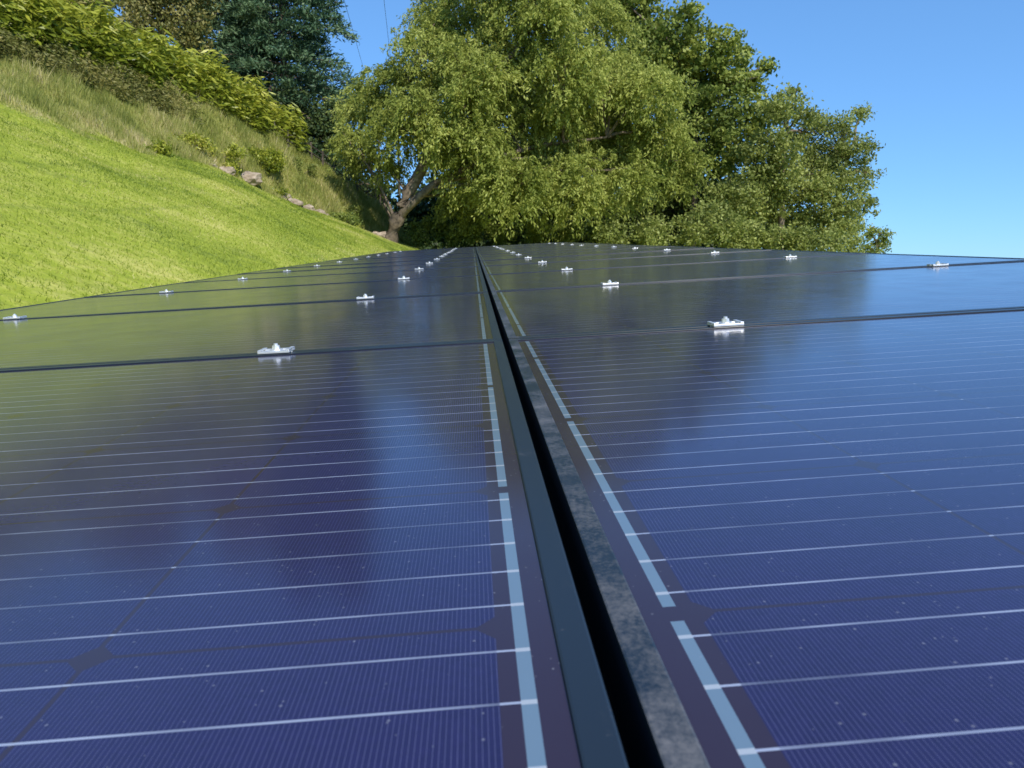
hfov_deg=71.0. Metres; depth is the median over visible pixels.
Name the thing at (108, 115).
tall weeds
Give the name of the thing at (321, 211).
boulder
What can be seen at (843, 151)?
locust tree
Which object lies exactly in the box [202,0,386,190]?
pine tree
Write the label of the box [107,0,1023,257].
sky
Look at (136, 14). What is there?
elm tree
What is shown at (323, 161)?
hedge
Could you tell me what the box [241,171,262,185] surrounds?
boulder
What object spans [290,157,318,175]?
shrub
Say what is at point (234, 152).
shrub
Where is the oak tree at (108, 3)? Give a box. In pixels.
[66,0,124,15]
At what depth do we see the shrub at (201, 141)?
29.28 m
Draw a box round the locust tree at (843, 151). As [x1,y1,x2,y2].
[785,100,886,250]
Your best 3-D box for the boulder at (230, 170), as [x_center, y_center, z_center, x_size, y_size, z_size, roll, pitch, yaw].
[-12.186,-9.048,30.665,0.755,0.516,0.709,-3,10,-16]
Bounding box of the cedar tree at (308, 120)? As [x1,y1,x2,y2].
[266,75,398,205]
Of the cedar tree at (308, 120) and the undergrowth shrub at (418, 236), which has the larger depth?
the cedar tree at (308, 120)
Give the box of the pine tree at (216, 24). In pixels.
[165,0,298,91]
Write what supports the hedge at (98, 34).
on the ground at (44, 273)
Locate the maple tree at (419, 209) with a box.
[388,44,749,247]
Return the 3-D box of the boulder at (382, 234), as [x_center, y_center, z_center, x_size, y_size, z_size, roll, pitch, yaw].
[-7.143,-8.203,40.175,1.159,0.659,1.310,-1,9,-3]
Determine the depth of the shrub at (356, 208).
40.98 m
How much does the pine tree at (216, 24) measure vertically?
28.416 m
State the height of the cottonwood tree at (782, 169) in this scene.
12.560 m
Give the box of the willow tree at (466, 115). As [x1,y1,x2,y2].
[322,0,726,243]
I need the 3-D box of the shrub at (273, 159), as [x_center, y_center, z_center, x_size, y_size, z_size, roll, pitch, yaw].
[-12.045,-10.892,35.148,2.468,1.537,2.612,0,9,-3]
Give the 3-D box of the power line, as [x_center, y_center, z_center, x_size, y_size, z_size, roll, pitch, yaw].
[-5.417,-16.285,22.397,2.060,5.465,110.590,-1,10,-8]
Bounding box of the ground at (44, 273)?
[0,60,399,309]
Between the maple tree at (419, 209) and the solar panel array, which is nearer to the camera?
the solar panel array
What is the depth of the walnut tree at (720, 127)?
46.60 m
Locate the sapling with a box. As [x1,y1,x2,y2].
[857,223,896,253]
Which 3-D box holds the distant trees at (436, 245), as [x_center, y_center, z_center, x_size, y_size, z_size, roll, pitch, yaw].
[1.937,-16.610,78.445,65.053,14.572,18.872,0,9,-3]
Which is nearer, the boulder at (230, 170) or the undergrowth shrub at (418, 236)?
the boulder at (230, 170)
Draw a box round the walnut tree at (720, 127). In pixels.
[579,0,791,246]
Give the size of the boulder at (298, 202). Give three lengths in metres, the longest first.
1.179 x 0.846 x 0.596 m
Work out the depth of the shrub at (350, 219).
36.45 m
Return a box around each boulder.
[219,166,235,175]
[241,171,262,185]
[281,193,292,201]
[291,199,303,205]
[301,204,314,210]
[315,209,325,213]
[376,231,385,237]
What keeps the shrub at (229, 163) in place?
on the ground at (44, 273)
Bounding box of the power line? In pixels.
[344,0,390,75]
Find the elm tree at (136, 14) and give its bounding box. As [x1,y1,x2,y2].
[108,0,222,58]
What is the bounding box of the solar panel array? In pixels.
[0,242,1023,767]
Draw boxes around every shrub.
[143,136,178,156]
[171,129,212,152]
[203,138,248,162]
[222,158,241,174]
[247,145,288,174]
[272,187,292,197]
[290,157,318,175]
[326,210,363,226]
[346,202,365,216]
[403,208,616,247]
[592,194,873,252]
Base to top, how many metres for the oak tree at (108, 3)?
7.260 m
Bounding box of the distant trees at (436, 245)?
[362,166,787,249]
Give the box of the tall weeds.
[0,37,418,247]
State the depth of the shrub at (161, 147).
24.29 m
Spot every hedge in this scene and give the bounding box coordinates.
[0,0,311,152]
[0,27,205,125]
[273,121,383,207]
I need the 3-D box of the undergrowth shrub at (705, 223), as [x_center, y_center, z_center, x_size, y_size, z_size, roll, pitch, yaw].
[12.464,-8.517,39.737,16.254,4.123,4.102,0,9,-3]
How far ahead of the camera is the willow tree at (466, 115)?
38.25 m
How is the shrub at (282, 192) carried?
on the ground at (44, 273)
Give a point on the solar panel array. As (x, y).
(562, 504)
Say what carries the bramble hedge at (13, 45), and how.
on the ground at (44, 273)
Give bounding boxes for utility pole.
[397,136,400,197]
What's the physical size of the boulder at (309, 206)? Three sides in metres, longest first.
0.953 x 0.618 x 0.421 m
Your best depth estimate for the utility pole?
77.15 m
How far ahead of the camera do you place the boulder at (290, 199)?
34.42 m
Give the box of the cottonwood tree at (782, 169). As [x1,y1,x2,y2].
[703,77,839,249]

